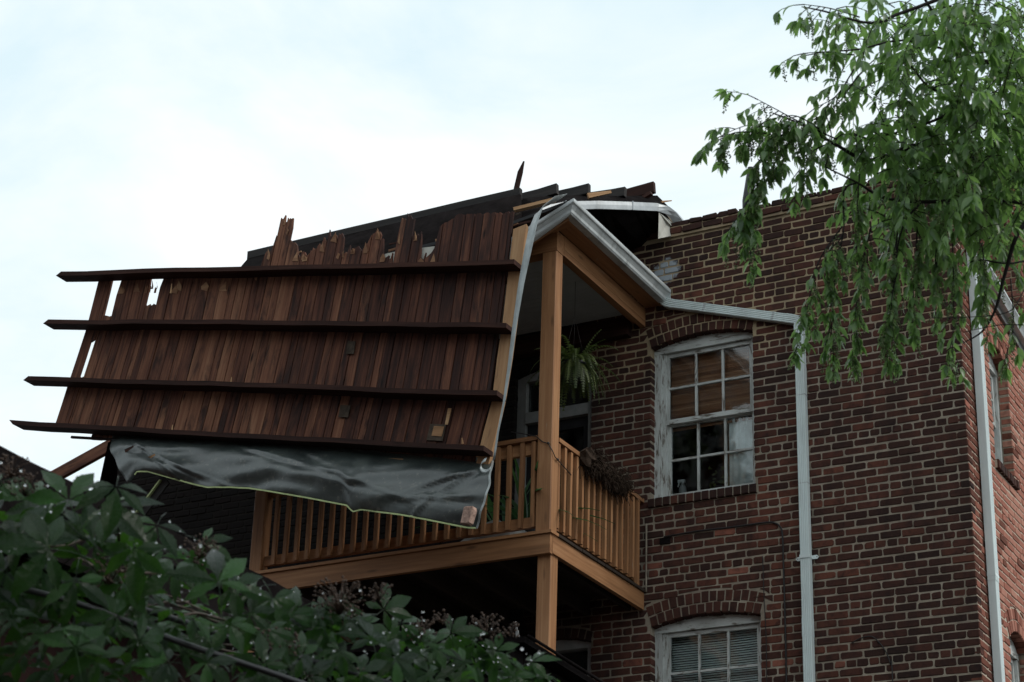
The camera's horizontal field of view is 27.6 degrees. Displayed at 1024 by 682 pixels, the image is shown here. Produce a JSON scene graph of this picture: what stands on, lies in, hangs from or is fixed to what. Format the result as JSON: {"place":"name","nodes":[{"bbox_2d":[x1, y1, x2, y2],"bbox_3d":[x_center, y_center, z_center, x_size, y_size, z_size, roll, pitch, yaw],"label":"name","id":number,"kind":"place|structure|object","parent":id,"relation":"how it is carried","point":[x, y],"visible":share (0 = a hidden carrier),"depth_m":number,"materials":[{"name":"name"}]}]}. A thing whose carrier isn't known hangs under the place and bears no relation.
{"place":"outdoors","nodes":[
{"label":"outdoors","id":0,"kind":"place"},
{"bbox_2d":[51,441,109,477],"bbox_3d":[-4.555,1.324,21.199,1.164,0.501,0.050,-11,-27,26],"label":"slanting timber","id":1,"kind":"object","parent":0,"point":[82,461],"visible":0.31,"depth_m":21.10,"materials":[{"name":"brown wood"}]},
{"bbox_2d":[0,446,317,681],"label":"alley garage","id":2,"kind":"structure","parent":0,"point":[32,469],"depth_m":7.53,"materials":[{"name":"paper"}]},
{"bbox_2d":[0,453,560,681],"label":"creeper vine","id":3,"kind":"object","parent":2,"relation":"attached to","point":[32,527],"visible":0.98,"depth_m":6.19,"materials":[{"name":"green plant"}]},
{"bbox_2d":[0,585,305,681],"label":"service cable","id":4,"kind":"object","parent":3,"relation":"attached to","point":[197,648],"visible":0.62,"depth_m":6.06,"materials":[{"name":"black rubber"}]},
{"bbox_2d":[146,607,391,681],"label":"service cable","id":5,"kind":"object","parent":3,"relation":"attached to","point":[174,618],"visible":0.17,"depth_m":6.46,"materials":[{"name":"black rubber"}]},
{"bbox_2d":[248,634,603,681],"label":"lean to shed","id":6,"kind":"object","parent":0,"point":[561,670],"visible":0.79,"depth_m":10.23,"materials":[{"name":"wood"}]},
{"bbox_2d":[0,0,1023,489],"label":"sky","id":7,"kind":"structure","parent":0,"point":[135,134],"materials":[{"name":"white"}]},
{"bbox_2d":[708,466,729,488],"bbox_3d":[1.891,1.246,18.698,0.279,0.308,0.134,-11,-27,26],"label":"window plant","id":8,"kind":"object","parent":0,"point":[721,481],"depth_m":18.69,"materials":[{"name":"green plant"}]},
{"label":"ground","id":9,"kind":"structure","parent":0,"visible":0},
{"bbox_2d":[248,198,670,655],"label":"wooden balcony","id":10,"kind":"structure","parent":9,"relation":"on","point":[546,567],"depth_m":17.91,"materials":[{"name":"orange wood"}]},
{"bbox_2d":[10,194,530,463],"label":"torn roof panel","id":11,"kind":"structure","parent":10,"relation":"on","point":[385,338],"depth_m":18.23,"materials":[{"name":"brown wood"}]},
{"bbox_2d":[98,441,117,498],"bbox_3d":[-3.813,1.201,19.601,0.192,0.479,0.448,4,-24,-4],"label":"torn felt","id":12,"kind":"object","parent":11,"relation":"hanging from","point":[109,471],"visible":0.43,"depth_m":19.60,"materials":[{"name":"fabric"}]},
{"bbox_2d":[110,436,493,528],"bbox_3d":[-1.938,1.109,17.682,4.194,1.544,0.393,-11,-27,26],"label":"roof membrane","id":13,"kind":"object","parent":11,"relation":"hanging from","point":[442,490],"visible":0.93,"depth_m":17.38,"materials":[{"name":"plastic"}]},
{"bbox_2d":[135,477,169,515],"bbox_3d":[-3.194,1.410,18.292,0.066,0.389,0.520,23,-31,-39],"label":"hanging strip","id":14,"kind":"object","parent":13,"relation":"hanging from","point":[159,488],"visible":0.43,"depth_m":18.24,"materials":[{"name":"green wood"}]},
{"bbox_2d":[460,506,476,525],"bbox_3d":[-0.343,1.376,16.368,0.114,0.146,0.070,-11,-27,26],"label":"brick lump","id":15,"kind":"object","parent":13,"relation":"attached to","point":[468,515],"visible":1,"depth_m":16.34,"materials":[{"name":"brick"}]},
{"bbox_2d":[247,188,521,258],"bbox_3d":[-1.224,-1.065,19.347,2.940,0.153,0.055,-10,-27,26],"label":"broken rafter","id":16,"kind":"object","parent":11,"relation":"on","point":[376,224],"visible":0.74,"depth_m":19.26,"materials":[{"name":"brown wood"}]},
{"bbox_2d":[514,161,524,188],"bbox_3d":[0.063,-1.488,18.846,0.105,0.300,0.022,-11,-27,26],"label":"upright splinter","id":17,"kind":"object","parent":16,"relation":"on","point":[518,177],"visible":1,"depth_m":18.83,"materials":[{"name":"brown wood"}]},
{"bbox_2d":[461,520,526,541],"bbox_3d":[-0.090,1.639,17.517,0.750,0.314,0.500,-11,-27,26],"label":"grey tarp","id":18,"kind":"object","parent":10,"relation":"on","point":[496,535],"visible":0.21,"depth_m":17.31,"materials":[{"name":"plastic"}]},
{"bbox_2d":[414,478,596,540],"bbox_3d":[-0.135,1.475,17.977,1.448,0.948,1.341,7,-24,-12],"label":"potted plant","id":19,"kind":"object","parent":10,"relation":"on","point":[489,508],"visible":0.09,"depth_m":17.87,"materials":[{"name":"green plant"}]},
{"bbox_2d":[493,194,565,460],"bbox_3d":[0.193,-0.169,17.153,0.577,2.546,0.284,21,-30,-37],"label":"flashing ribbon","id":20,"kind":"object","parent":10,"relation":"hanging from","point":[528,246],"visible":1,"depth_m":17.10,"materials":[{"name":"metal"}]},
{"bbox_2d":[513,198,554,212],"bbox_3d":[0.194,-1.181,18.088,0.365,0.097,0.050,-3,-24,12],"label":"split board","id":21,"kind":"object","parent":10,"relation":"on","point":[528,206],"visible":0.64,"depth_m":18.07,"materials":[{"name":"brown wood"}]},
{"bbox_2d":[511,431,570,474],"bbox_3d":[0.272,0.891,17.299,0.531,0.335,0.264,7,-24,-11],"label":"light string","id":22,"kind":"object","parent":10,"relation":"attached to","point":[548,443],"visible":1,"depth_m":17.26,"materials":[{"name":"black plastic"}]},
{"bbox_2d":[486,459,614,531],"bbox_3d":[0.205,1.322,17.506,1.181,0.868,1.070,-11,-27,26],"label":"potted plant","id":23,"kind":"object","parent":10,"relation":"on","point":[526,510],"visible":0.36,"depth_m":17.48,"materials":[{"name":"green plant"}]},
{"bbox_2d":[526,282,620,410],"bbox_3d":[0.544,0.007,18.562,0.792,1.206,0.767,14,-27,-25],"label":"hanging fern","id":24,"kind":"object","parent":10,"relation":"hanging from","point":[574,369],"visible":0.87,"depth_m":18.37,"materials":[{"name":"green plant"}]},
{"bbox_2d":[578,439,642,505],"bbox_3d":[0.835,1.165,17.930,0.316,0.394,0.935,-11,-27,26],"label":"rail planter","id":25,"kind":"object","parent":10,"relation":"hanging from","point":[594,464],"visible":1,"depth_m":17.83,"materials":[{"name":"dried plant"},{"name":"twigs"}]},
{"bbox_2d":[117,173,1023,681],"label":"brick building","id":26,"kind":"structure","parent":9,"relation":"on","point":[897,543],"depth_m":18.18,"materials":[{"name":"brick"}]},
{"bbox_2d":[514,368,591,540],"bbox_3d":[0.407,1.314,19.319,0.815,2.327,0.110,-11,-27,26],"label":"porch door","id":27,"kind":"structure","parent":26,"relation":"in","point":[577,416],"depth_m":19.53,"materials":[{"name":"white paint"}]},
{"bbox_2d":[556,640,591,676],"bbox_3d":[0.350,3.750,18.227,0.830,2.307,0.110,-11,-27,26],"label":"porch door","id":28,"kind":"structure","parent":26,"relation":"in","point":[562,646],"depth_m":18.54,"materials":[{"name":"white paint"}]},
{"bbox_2d":[522,195,671,250],"bbox_3d":[-0.115,-0.625,20.545,3.776,0.934,3.560,-11,-27,26],"label":"roof deck underside","id":29,"kind":"object","parent":26,"relation":"on","point":[629,230],"visible":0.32,"depth_m":19.37,"materials":[{"name":"wood"}]},
{"bbox_2d":[522,183,558,197],"bbox_3d":[-0.012,-1.273,19.156,0.977,0.166,0.056,-11,-27,26],"label":"broken rafter","id":30,"kind":"object","parent":29,"relation":"on","point":[551,190],"visible":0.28,"depth_m":18.98,"materials":[{"name":"grey wood"}]},
{"bbox_2d":[559,183,590,195],"bbox_3d":[0.353,-1.328,19.387,0.824,0.116,0.054,-11,-27,26],"label":"broken rafter","id":31,"kind":"object","parent":29,"relation":"on","point":[584,189],"visible":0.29,"depth_m":19.23,"materials":[{"name":"grey wood"}]},
{"bbox_2d":[587,190,611,198],"bbox_3d":[0.800,-1.342,19.084,0.233,0.113,0.030,7,-24,-12],"label":"split board","id":32,"kind":"object","parent":29,"relation":"on","point":[594,194],"visible":1,"depth_m":19.07,"materials":[{"name":"brown wood"}]},
{"bbox_2d":[591,187,626,197],"bbox_3d":[0.748,-1.351,19.617,0.721,0.138,0.055,-11,-27,26],"label":"broken rafter","id":33,"kind":"object","parent":29,"relation":"on","point":[620,192],"visible":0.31,"depth_m":19.46,"materials":[{"name":"grey wood"}]},
{"bbox_2d":[542,200,682,238],"bbox_3d":[0.971,-1.153,18.977,0.246,0.730,1.920,-17,-30,36],"label":"drip edge","id":34,"kind":"object","parent":29,"relation":"attached to","point":[664,225],"visible":0.82,"depth_m":19.33,"materials":[{"name":"white metal"}]},
{"bbox_2d":[627,181,655,195],"bbox_3d":[1.120,-1.398,19.892,0.542,0.151,0.054,-11,-27,26],"label":"broken rafter","id":35,"kind":"object","parent":29,"relation":"on","point":[641,190],"visible":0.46,"depth_m":19.81,"materials":[{"name":"brown wood"}]},
{"bbox_2d":[642,191,652,197],"bbox_3d":[1.281,-1.374,19.659,0.095,0.059,0.045,-11,-27,26],"label":"split board","id":36,"kind":"object","parent":29,"relation":"on","point":[649,194],"visible":1,"depth_m":19.64,"materials":[{"name":"brown wood"}]},
{"bbox_2d":[660,537,670,544],"bbox_3d":[1.354,1.767,18.409,0.100,0.060,0.016,-11,-27,26],"label":"wall plate","id":37,"kind":"object","parent":26,"relation":"attached to","point":[666,540],"depth_m":18.40,"materials":[{"name":"metal"}]},
{"bbox_2d":[677,479,686,492],"bbox_3d":[1.541,1.349,18.822,0.076,0.198,0.076,8,-25,-14],"label":"spray bottle","id":38,"kind":"object","parent":26,"relation":"on","point":[682,488],"visible":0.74,"depth_m":18.81,"materials":[{"name":"white plastic"}]},
{"bbox_2d":[654,332,754,498],"bbox_3d":[1.770,0.679,18.840,1.043,1.567,0.110,-11,-27,26],"label":"sash window","id":39,"kind":"structure","parent":26,"relation":"in","point":[664,426],"depth_m":18.93,"materials":[{"name":"white paint"}]},
{"bbox_2d":[655,614,761,681],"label":"sash window","id":40,"kind":"structure","parent":26,"relation":"in","point":[697,626],"depth_m":18.01,"materials":[{"name":"white paint"}]},
{"bbox_2d":[671,346,751,431],"bbox_3d":[1.846,0.414,19.000,0.883,0.758,0.014,-11,-27,26],"label":"bamboo blind","id":41,"kind":"object","parent":26,"relation":"attached to","point":[737,392],"visible":0.63,"depth_m":19.02,"materials":[{"name":"brown wood"}]},
{"bbox_2d":[672,630,757,681],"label":"venetian blind","id":42,"kind":"object","parent":26,"relation":"attached to","point":[714,656],"visible":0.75,"depth_m":17.98,"materials":[{"name":"white plastic"}]},
{"bbox_2d":[664,521,786,681],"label":"wall cable","id":43,"kind":"object","parent":26,"relation":"attached to","point":[782,563],"depth_m":17.84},
{"bbox_2d":[659,297,818,681],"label":"downspout","id":44,"kind":"object","parent":26,"relation":"attached to","point":[805,557],"visible":0.91,"depth_m":17.98,"materials":[{"name":"paint"}]},
{"bbox_2d":[729,416,752,485],"bbox_3d":[2.088,0.984,18.598,0.315,0.710,0.018,-11,-27,26],"label":"net curtain","id":45,"kind":"object","parent":26,"relation":"hanging from","point":[740,463],"visible":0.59,"depth_m":18.62,"materials":[{"name":"white fabric"}]},
{"bbox_2d":[742,166,753,207],"bbox_3d":[2.352,-0.904,20.557,0.144,1.822,0.083,-11,-27,26],"label":"vent pipe","id":46,"kind":"object","parent":26,"relation":"on","point":[745,194],"visible":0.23,"depth_m":20.79,"materials":[{"name":"black plastic"}]},
{"bbox_2d":[762,556,766,681],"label":"wall cable","id":47,"kind":"object","parent":26,"relation":"attached to","point":[765,621],"depth_m":17.64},
{"bbox_2d":[852,636,892,681],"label":"wall cable","id":48,"kind":"object","parent":26,"relation":"attached to","point":[883,648],"depth_m":17.04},
{"bbox_2d":[966,251,1004,681],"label":"downspout","id":49,"kind":"object","parent":26,"relation":"attached to","point":[988,509],"visible":0.76,"depth_m":17.44,"materials":[{"name":"paint"}]},
{"bbox_2d":[988,354,1002,462],"bbox_3d":[4.235,0.628,18.646,0.110,1.204,0.640,-11,-27,26],"label":"side window","id":50,"kind":"structure","parent":26,"relation":"in","point":[993,372],"depth_m":18.87,"materials":[{"name":"white paint"}]},
{"bbox_2d":[1009,636,1019,681],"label":"side window","id":51,"kind":"structure","parent":26,"relation":"in","point":[1014,664],"depth_m":17.93,"materials":[{"name":"white paint"}]},
{"bbox_2d":[690,0,1023,389],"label":"leafy tree","id":52,"kind":"object","parent":9,"relation":"on","point":[974,216],"visible":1,"depth_m":9.49,"materials":[{"name":"green plant"}]}
]}

